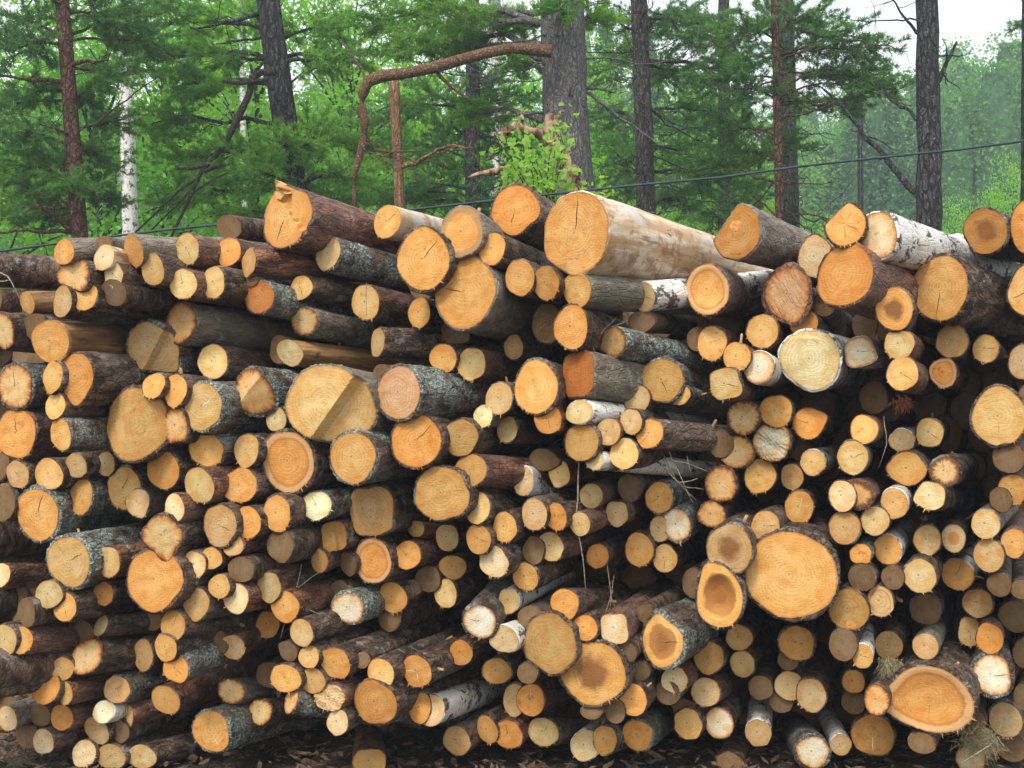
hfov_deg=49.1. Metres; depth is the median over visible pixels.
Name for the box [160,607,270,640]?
log
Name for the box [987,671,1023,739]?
log
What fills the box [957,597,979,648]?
log
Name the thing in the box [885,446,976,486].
log
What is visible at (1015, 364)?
log
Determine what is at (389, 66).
leafy tree
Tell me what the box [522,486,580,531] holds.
log
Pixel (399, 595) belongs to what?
log
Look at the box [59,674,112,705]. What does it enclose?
log
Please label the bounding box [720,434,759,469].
log
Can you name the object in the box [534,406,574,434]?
log
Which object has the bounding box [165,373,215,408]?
log
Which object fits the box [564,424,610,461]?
log
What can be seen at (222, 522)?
log
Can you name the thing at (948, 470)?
log
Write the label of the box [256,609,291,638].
log
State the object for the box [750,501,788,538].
log
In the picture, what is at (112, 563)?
log
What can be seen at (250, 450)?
log
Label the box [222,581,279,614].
log
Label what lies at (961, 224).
young birch
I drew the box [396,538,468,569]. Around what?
log
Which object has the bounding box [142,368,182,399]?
log
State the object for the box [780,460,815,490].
log
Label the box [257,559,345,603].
log
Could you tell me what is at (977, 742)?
needle tuft
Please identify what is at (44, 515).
log
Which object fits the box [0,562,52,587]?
log
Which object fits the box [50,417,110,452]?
log
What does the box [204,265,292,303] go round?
log
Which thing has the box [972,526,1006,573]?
log
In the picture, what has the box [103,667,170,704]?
log
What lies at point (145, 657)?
log
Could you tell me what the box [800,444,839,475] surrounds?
birch log
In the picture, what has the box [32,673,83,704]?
log
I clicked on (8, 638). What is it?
log
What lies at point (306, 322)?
log
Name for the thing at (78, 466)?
log
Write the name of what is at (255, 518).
log
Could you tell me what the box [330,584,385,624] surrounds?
log
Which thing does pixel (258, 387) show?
log
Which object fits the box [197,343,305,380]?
log
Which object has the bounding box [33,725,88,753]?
log
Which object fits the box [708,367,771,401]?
log
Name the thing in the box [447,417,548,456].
log
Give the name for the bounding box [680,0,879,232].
pine tree
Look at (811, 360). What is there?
birch log
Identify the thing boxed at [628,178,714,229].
leafy tree
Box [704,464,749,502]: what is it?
log
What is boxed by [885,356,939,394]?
log
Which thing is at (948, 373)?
log
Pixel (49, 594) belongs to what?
log
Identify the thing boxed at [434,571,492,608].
log
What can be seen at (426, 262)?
log
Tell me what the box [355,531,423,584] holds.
log
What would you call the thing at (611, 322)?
twig tangle
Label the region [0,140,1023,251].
cable
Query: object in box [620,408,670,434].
log
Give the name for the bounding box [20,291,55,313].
log
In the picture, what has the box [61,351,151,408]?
log
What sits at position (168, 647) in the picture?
log
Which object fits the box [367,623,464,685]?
log
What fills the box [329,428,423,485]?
log
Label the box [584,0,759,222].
pine tree
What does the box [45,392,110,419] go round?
log
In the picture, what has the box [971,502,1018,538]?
log
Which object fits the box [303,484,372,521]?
log
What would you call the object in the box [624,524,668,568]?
log
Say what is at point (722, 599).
log
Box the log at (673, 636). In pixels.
[639,597,751,670]
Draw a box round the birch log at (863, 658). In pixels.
[852,616,876,668]
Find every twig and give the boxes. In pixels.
[0,272,19,297]
[576,416,591,593]
[605,561,614,612]
[878,416,959,467]
[960,743,991,763]
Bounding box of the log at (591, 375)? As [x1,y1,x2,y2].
[563,350,772,421]
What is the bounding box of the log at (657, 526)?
[649,515,667,542]
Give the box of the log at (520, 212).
[489,182,555,252]
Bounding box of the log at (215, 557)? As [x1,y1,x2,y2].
[203,546,265,569]
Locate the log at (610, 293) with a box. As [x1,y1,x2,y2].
[563,272,855,318]
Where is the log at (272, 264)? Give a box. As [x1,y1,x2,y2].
[242,247,365,282]
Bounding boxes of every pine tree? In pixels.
[0,0,199,255]
[98,0,414,236]
[330,0,543,218]
[339,0,715,234]
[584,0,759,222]
[587,0,800,233]
[671,0,915,220]
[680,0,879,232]
[809,0,972,230]
[1004,0,1023,264]
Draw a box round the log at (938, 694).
[885,618,979,736]
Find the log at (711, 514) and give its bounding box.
[697,492,756,527]
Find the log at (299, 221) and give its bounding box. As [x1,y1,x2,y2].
[263,180,401,256]
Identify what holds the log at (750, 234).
on the logs at (28, 675)
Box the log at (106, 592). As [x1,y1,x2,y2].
[93,577,131,606]
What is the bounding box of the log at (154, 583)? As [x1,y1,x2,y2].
[125,547,220,613]
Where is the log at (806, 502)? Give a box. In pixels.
[784,479,827,521]
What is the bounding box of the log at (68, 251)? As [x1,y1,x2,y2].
[54,237,270,264]
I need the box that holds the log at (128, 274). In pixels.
[104,262,156,287]
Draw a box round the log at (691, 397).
[672,385,709,408]
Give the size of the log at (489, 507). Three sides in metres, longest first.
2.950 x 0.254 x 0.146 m
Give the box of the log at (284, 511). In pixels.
[263,492,349,533]
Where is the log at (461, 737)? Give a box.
[443,698,502,755]
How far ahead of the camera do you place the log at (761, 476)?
4.89 m
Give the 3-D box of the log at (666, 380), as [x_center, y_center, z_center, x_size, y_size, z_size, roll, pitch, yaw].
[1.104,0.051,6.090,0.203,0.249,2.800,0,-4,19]
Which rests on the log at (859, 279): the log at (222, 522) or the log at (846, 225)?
the log at (846, 225)
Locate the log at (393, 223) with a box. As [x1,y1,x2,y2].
[374,205,442,241]
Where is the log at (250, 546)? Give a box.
[223,532,267,556]
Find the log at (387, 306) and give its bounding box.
[351,284,414,327]
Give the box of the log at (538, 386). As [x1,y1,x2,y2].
[512,357,574,416]
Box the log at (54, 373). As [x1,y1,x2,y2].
[43,360,93,394]
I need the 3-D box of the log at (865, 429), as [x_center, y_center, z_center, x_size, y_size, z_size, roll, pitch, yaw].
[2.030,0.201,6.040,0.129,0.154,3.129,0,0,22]
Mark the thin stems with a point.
(859, 121)
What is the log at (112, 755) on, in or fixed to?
on the ground
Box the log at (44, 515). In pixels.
[17,484,151,543]
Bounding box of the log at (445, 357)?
[429,343,483,372]
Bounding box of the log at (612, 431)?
[597,418,635,445]
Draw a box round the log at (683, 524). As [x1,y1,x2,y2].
[661,496,710,546]
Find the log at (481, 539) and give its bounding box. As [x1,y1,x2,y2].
[466,524,501,555]
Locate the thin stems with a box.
[857,89,863,210]
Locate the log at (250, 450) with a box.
[234,433,270,468]
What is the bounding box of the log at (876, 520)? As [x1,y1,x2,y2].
[860,499,892,536]
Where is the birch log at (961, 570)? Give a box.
[941,537,983,590]
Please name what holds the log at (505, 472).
on the logs at (28, 675)
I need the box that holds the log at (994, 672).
[970,629,1015,699]
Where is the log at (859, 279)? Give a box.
[816,242,1008,349]
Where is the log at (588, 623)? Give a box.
[573,587,644,641]
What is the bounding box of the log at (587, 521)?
[570,503,609,536]
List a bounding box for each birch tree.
[34,0,287,236]
[102,0,329,207]
[390,0,594,208]
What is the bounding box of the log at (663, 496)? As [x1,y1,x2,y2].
[645,476,704,514]
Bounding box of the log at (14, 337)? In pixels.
[0,311,35,352]
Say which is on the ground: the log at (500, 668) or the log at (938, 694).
the log at (938, 694)
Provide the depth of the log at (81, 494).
4.93 m
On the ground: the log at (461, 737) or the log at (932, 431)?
the log at (461, 737)
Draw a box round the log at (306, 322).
[291,305,399,348]
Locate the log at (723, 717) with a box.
[705,681,749,739]
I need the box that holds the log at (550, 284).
[534,265,621,317]
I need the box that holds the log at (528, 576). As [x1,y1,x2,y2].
[512,552,587,591]
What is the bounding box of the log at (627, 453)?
[609,437,700,470]
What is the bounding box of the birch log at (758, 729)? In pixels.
[745,695,772,745]
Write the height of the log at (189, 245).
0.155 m
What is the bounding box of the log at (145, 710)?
[126,696,222,726]
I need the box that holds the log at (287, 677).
[270,660,324,695]
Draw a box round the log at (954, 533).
[941,512,973,552]
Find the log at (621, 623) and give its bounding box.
[600,576,675,644]
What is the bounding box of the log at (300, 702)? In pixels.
[284,688,481,725]
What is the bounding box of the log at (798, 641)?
[777,614,823,661]
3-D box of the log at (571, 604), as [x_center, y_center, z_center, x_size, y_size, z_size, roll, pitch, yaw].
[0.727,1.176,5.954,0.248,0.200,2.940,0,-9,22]
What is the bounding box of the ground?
[0,721,1023,767]
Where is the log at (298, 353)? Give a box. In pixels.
[276,339,429,371]
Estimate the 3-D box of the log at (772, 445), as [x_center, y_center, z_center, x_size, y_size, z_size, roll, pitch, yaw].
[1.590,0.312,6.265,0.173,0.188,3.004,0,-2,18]
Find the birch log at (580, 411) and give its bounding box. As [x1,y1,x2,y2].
[566,399,727,424]
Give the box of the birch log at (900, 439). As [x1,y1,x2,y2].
[888,426,920,451]
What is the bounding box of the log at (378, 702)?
[353,678,437,725]
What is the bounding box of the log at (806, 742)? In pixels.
[775,710,831,767]
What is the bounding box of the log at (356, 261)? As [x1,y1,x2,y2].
[315,237,410,292]
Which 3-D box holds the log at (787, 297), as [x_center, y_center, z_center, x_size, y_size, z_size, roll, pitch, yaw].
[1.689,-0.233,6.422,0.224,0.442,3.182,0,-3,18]
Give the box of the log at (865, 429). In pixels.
[850,414,897,444]
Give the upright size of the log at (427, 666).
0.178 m
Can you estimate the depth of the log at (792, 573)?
4.60 m
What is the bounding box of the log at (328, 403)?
[283,363,395,443]
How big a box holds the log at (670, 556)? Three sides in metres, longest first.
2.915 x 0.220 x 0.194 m
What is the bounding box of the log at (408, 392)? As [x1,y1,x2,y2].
[377,363,492,422]
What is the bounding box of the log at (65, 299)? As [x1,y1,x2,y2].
[53,284,142,325]
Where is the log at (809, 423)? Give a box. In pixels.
[792,406,846,440]
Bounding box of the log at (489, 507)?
[466,491,530,525]
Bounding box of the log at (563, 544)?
[539,527,621,561]
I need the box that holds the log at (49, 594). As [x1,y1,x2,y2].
[35,579,94,608]
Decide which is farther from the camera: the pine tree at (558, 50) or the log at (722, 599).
the pine tree at (558, 50)
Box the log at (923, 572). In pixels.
[903,544,949,593]
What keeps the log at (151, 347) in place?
on the logs at (28, 675)
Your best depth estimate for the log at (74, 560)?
4.71 m
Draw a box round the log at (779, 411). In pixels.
[759,394,801,428]
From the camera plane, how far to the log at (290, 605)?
4.69 m
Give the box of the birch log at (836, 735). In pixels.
[816,702,851,755]
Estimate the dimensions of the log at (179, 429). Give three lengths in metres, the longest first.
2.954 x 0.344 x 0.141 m
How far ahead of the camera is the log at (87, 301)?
4.64 m
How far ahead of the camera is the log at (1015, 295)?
4.83 m
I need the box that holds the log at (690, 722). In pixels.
[673,705,709,740]
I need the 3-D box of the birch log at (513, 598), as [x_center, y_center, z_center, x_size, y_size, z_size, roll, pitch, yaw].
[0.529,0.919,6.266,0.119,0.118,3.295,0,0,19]
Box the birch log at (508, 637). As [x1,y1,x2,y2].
[489,619,524,652]
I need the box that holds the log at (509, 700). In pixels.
[503,674,546,717]
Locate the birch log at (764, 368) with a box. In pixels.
[744,350,790,387]
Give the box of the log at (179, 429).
[165,408,217,444]
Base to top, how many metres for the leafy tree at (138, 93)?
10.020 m
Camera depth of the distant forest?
50.49 m
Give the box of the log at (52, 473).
[34,457,103,490]
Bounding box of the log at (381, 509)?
[349,478,446,537]
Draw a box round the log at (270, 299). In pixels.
[244,280,388,324]
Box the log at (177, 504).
[164,492,229,522]
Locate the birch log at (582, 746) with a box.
[570,713,627,761]
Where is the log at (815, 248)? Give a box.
[797,233,831,287]
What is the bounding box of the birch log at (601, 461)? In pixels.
[585,451,723,477]
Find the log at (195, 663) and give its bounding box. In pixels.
[162,632,290,683]
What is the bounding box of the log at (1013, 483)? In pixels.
[998,468,1023,505]
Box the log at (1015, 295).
[1006,264,1023,317]
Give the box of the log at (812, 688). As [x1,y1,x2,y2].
[796,642,832,712]
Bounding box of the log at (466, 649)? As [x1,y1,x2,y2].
[450,605,526,665]
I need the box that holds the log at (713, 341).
[694,325,752,363]
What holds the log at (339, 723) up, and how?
on the logs at (28, 675)
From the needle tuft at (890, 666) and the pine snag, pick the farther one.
the pine snag
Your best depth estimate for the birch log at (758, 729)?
4.92 m
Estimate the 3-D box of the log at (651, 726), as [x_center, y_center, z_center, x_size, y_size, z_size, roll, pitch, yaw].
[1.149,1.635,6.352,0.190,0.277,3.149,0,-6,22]
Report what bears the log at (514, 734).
on the ground
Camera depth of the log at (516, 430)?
4.78 m
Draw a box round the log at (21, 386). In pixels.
[0,362,49,410]
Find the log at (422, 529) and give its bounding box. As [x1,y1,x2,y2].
[408,521,458,538]
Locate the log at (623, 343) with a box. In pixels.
[599,325,794,390]
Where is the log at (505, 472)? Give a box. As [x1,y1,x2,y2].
[455,453,626,489]
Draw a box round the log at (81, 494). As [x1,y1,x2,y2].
[70,476,126,516]
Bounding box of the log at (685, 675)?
[661,657,703,693]
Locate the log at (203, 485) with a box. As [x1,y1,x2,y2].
[184,464,255,503]
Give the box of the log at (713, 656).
[693,633,734,675]
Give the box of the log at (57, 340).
[31,320,133,364]
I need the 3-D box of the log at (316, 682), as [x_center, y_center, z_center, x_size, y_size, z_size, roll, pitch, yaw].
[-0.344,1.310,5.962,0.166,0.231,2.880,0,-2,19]
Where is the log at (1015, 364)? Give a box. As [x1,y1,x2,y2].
[1007,342,1023,380]
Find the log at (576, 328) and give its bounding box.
[553,303,630,353]
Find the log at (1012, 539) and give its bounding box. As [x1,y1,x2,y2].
[1000,511,1023,558]
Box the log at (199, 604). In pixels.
[182,585,232,621]
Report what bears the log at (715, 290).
on the logs at (28, 675)
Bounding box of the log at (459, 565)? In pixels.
[438,549,480,580]
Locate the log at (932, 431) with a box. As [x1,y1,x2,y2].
[915,412,949,447]
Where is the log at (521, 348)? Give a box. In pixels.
[504,334,562,363]
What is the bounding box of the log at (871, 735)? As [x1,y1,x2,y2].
[850,707,898,756]
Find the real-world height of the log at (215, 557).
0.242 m
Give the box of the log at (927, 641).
[912,602,953,659]
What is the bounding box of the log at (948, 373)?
[929,357,968,391]
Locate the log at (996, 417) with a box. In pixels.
[969,384,1023,448]
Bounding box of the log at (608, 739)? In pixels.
[593,715,632,757]
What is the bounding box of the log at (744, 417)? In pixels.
[727,400,762,436]
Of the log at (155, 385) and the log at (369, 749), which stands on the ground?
the log at (369, 749)
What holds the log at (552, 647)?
on the logs at (28, 675)
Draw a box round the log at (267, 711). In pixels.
[248,691,324,725]
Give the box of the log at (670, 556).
[653,535,707,572]
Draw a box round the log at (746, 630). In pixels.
[725,606,770,650]
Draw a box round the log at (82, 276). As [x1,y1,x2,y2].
[56,259,104,294]
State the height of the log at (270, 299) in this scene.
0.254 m
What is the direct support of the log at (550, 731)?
on the ground
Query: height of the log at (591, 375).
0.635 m
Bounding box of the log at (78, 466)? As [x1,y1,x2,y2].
[65,450,114,478]
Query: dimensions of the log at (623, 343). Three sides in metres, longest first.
3.216 x 0.256 x 0.186 m
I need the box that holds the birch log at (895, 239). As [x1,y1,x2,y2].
[862,211,1019,279]
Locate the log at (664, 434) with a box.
[636,418,888,452]
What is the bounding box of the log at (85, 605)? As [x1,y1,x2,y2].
[53,589,142,622]
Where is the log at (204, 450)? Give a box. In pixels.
[188,432,272,466]
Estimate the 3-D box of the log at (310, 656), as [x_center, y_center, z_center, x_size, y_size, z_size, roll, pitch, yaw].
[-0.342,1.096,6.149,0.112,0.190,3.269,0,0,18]
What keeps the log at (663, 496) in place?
on the logs at (28, 675)
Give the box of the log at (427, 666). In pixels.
[404,632,495,687]
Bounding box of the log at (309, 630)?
[290,608,378,647]
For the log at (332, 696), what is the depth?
4.61 m
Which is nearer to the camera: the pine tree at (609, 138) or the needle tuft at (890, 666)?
the needle tuft at (890, 666)
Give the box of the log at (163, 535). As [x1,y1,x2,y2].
[140,510,211,561]
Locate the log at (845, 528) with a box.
[828,509,863,544]
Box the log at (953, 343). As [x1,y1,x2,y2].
[935,325,972,369]
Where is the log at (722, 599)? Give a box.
[695,559,749,629]
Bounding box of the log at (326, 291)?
[291,275,410,307]
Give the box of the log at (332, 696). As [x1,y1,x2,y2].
[313,669,367,710]
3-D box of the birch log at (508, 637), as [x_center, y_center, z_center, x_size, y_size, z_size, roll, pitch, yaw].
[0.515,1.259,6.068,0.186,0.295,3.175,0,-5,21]
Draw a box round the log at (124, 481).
[107,464,152,511]
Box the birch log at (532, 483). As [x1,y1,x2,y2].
[514,465,559,496]
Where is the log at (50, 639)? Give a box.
[14,626,126,654]
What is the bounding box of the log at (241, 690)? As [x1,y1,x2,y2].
[218,676,286,703]
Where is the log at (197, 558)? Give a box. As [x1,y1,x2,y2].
[186,547,227,578]
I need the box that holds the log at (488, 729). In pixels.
[477,702,507,745]
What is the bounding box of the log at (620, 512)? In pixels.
[606,498,650,527]
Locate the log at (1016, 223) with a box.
[1009,200,1023,254]
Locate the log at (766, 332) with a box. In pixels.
[745,311,788,357]
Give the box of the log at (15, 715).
[0,696,48,731]
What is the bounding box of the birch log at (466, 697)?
[424,677,509,726]
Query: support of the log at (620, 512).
on the logs at (28, 675)
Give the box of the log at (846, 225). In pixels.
[824,201,868,248]
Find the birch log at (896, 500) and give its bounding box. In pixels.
[880,483,916,519]
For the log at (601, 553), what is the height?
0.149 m
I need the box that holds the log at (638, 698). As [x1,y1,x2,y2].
[618,669,663,716]
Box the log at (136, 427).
[106,383,187,463]
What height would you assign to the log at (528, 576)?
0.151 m
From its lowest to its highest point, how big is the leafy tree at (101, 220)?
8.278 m
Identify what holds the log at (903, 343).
on the logs at (28, 675)
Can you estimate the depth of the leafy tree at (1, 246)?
20.09 m
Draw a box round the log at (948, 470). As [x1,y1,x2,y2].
[928,452,978,487]
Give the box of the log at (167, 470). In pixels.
[147,450,202,490]
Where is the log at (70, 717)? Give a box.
[51,697,105,730]
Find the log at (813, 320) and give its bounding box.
[790,310,832,333]
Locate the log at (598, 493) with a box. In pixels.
[579,473,625,508]
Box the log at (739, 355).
[723,333,755,373]
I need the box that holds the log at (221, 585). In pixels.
[208,572,253,599]
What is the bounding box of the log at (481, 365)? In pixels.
[457,347,523,382]
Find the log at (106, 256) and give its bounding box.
[94,244,131,270]
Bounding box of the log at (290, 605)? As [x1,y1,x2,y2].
[270,575,357,623]
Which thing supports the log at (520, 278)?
on the logs at (28, 675)
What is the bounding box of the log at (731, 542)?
[705,499,766,574]
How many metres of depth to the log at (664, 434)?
4.69 m
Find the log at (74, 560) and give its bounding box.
[45,521,148,590]
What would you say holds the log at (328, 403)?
on the logs at (28, 675)
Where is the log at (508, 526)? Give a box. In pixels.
[492,506,549,543]
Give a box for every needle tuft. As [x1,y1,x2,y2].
[869,655,904,679]
[886,394,914,414]
[944,720,1017,765]
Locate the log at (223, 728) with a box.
[191,703,326,753]
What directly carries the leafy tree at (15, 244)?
on the ground
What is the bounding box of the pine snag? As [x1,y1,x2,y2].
[368,80,481,208]
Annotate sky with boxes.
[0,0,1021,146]
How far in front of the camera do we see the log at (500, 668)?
4.91 m
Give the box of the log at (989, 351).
[972,334,1008,368]
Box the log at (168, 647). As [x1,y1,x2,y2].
[155,630,212,662]
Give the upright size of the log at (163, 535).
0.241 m
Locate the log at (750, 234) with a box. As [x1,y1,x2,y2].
[713,203,833,269]
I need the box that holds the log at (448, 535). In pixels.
[436,519,472,551]
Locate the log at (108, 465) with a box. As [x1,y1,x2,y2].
[99,450,147,476]
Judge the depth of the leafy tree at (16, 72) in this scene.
18.89 m
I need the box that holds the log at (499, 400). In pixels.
[485,376,527,416]
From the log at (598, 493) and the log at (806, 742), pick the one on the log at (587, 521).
the log at (598, 493)
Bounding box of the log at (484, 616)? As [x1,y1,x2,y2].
[461,574,514,639]
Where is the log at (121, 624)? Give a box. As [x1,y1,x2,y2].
[93,613,160,636]
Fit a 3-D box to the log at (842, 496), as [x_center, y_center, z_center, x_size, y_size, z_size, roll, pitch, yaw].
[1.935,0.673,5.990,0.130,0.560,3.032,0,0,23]
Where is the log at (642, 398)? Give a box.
[623,385,666,411]
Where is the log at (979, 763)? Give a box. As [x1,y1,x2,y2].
[955,722,989,767]
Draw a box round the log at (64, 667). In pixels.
[52,654,101,680]
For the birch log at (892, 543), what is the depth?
4.70 m
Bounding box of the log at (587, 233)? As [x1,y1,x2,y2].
[544,190,817,293]
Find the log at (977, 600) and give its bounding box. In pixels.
[961,571,994,618]
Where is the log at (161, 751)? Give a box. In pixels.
[129,731,205,767]
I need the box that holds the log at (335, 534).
[321,518,366,552]
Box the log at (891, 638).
[874,600,913,659]
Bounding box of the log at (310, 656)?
[298,619,381,668]
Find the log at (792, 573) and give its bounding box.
[741,508,843,623]
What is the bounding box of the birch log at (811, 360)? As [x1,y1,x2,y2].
[777,328,871,391]
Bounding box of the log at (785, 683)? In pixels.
[774,661,806,700]
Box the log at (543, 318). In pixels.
[531,303,564,348]
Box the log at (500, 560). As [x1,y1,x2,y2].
[479,529,550,577]
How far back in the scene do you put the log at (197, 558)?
4.62 m
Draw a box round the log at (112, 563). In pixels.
[101,542,146,577]
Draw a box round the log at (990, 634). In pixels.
[975,596,1005,654]
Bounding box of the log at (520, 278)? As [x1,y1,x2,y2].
[505,258,560,303]
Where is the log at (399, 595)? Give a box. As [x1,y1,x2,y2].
[379,574,434,614]
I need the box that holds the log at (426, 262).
[396,225,457,296]
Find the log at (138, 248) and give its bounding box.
[124,233,198,267]
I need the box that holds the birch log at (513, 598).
[499,572,571,614]
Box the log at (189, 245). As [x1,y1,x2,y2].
[175,232,237,268]
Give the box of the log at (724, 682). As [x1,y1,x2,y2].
[690,663,752,706]
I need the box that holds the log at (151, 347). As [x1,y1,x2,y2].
[125,318,202,375]
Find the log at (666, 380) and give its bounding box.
[641,356,701,405]
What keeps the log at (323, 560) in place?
on the logs at (28, 675)
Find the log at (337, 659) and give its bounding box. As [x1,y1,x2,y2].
[321,608,463,679]
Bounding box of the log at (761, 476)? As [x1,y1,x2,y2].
[744,458,790,494]
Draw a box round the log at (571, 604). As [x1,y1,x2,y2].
[550,588,632,620]
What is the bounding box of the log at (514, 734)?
[497,698,574,749]
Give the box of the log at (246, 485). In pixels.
[225,467,351,503]
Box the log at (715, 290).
[685,262,753,319]
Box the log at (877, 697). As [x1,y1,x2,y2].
[864,653,903,716]
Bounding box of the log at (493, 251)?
[478,231,561,271]
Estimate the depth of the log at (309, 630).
4.64 m
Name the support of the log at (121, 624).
on the logs at (28, 675)
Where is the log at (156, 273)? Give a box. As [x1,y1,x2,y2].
[141,252,206,289]
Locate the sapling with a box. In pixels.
[479,102,614,202]
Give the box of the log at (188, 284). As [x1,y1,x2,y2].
[169,268,246,307]
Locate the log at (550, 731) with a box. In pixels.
[528,711,591,747]
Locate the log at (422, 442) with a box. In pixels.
[390,413,511,469]
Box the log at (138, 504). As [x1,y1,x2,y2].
[125,486,185,518]
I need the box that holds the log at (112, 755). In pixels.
[98,717,193,767]
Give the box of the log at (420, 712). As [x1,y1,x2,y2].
[409,651,497,723]
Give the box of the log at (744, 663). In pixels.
[729,626,772,677]
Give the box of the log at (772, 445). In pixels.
[752,423,796,462]
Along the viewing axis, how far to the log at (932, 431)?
4.93 m
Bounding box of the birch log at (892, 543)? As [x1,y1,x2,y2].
[874,517,916,564]
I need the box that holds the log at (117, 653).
[71,633,155,675]
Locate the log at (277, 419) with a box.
[266,406,291,431]
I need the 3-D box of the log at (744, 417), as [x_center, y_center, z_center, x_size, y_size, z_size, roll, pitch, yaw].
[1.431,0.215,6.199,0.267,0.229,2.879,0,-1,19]
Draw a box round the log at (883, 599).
[867,578,902,617]
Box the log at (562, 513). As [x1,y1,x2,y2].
[548,500,586,531]
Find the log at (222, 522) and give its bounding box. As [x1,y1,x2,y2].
[203,501,265,548]
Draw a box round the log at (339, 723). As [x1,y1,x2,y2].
[327,703,363,736]
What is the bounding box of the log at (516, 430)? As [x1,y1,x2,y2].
[497,415,563,443]
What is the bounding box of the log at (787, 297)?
[761,262,814,334]
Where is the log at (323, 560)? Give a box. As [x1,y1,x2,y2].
[311,543,353,573]
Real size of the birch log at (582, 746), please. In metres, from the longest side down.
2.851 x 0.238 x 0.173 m
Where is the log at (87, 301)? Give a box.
[75,285,167,320]
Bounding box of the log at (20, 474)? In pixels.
[6,459,41,488]
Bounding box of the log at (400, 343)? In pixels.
[371,326,686,362]
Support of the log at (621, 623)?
on the logs at (28, 675)
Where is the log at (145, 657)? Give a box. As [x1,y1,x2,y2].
[134,632,163,672]
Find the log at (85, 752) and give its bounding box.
[72,732,120,767]
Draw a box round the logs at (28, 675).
[0,215,1023,767]
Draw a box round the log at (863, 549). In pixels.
[849,528,888,563]
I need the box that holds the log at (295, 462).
[261,427,345,494]
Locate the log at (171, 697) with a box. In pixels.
[151,645,279,714]
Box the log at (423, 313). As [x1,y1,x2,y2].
[407,297,444,330]
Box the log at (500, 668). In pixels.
[481,649,526,684]
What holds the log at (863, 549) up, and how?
on the logs at (28, 675)
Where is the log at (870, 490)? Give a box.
[848,476,891,510]
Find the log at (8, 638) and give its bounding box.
[0,620,77,654]
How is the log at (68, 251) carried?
on the log at (82, 276)
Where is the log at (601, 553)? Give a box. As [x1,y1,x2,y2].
[586,530,633,568]
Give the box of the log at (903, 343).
[883,330,936,365]
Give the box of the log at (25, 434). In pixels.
[0,409,98,460]
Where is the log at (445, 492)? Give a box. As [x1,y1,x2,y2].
[413,464,517,521]
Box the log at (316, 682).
[301,662,349,693]
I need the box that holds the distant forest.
[0,15,1021,262]
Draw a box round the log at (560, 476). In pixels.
[548,459,593,487]
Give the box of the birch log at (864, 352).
[844,334,893,369]
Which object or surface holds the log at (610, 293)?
on the log at (576, 328)
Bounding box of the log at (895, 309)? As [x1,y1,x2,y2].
[874,286,921,338]
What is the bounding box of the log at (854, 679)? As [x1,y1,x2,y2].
[841,651,875,693]
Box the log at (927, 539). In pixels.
[912,512,946,555]
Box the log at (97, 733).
[84,712,115,744]
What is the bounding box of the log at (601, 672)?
[557,636,642,707]
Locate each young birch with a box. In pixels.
[942,182,973,234]
[958,142,1020,263]
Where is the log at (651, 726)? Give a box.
[621,701,674,752]
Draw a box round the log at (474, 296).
[434,255,540,340]
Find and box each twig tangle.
[280,564,322,638]
[592,318,627,351]
[661,450,707,502]
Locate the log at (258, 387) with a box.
[235,365,300,417]
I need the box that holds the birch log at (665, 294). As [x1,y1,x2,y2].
[638,233,965,311]
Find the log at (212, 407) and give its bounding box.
[183,380,274,433]
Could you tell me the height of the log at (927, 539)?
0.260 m
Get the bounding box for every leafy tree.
[0,0,175,288]
[0,0,272,254]
[0,0,302,254]
[0,17,51,250]
[0,188,95,255]
[102,0,410,236]
[121,106,270,236]
[175,0,498,236]
[315,6,489,214]
[361,84,543,218]
[426,35,543,252]
[445,0,667,250]
[533,88,692,248]
[598,71,832,235]
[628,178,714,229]
[709,189,819,235]
[800,204,833,240]
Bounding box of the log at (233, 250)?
[219,237,272,269]
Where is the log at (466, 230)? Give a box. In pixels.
[440,205,528,260]
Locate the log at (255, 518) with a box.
[236,504,271,540]
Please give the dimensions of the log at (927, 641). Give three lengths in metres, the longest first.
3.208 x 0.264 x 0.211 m
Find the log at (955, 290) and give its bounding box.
[914,252,1023,343]
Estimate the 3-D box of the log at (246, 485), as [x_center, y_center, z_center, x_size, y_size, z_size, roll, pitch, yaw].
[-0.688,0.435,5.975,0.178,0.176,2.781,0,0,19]
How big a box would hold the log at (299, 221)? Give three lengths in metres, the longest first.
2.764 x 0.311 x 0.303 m
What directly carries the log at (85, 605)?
on the logs at (28, 675)
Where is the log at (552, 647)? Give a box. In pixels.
[522,579,630,676]
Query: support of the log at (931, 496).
on the logs at (28, 675)
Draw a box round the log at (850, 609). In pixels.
[828,568,870,631]
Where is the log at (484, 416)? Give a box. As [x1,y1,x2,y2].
[473,404,533,427]
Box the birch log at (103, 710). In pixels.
[92,697,151,723]
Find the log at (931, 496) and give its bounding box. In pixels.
[913,481,985,511]
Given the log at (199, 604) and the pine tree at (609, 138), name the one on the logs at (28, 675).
the log at (199, 604)
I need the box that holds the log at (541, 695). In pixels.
[516,675,570,716]
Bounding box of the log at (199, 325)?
[166,301,331,352]
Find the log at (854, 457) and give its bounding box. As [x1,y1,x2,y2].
[836,439,874,475]
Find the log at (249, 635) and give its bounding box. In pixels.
[223,620,283,659]
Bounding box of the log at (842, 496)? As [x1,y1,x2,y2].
[828,477,857,512]
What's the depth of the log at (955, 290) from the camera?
4.81 m
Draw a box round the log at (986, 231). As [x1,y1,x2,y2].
[962,207,1023,263]
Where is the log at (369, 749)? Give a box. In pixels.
[352,725,385,767]
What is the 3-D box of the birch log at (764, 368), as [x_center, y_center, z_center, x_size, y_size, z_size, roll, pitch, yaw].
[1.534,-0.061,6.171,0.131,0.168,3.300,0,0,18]

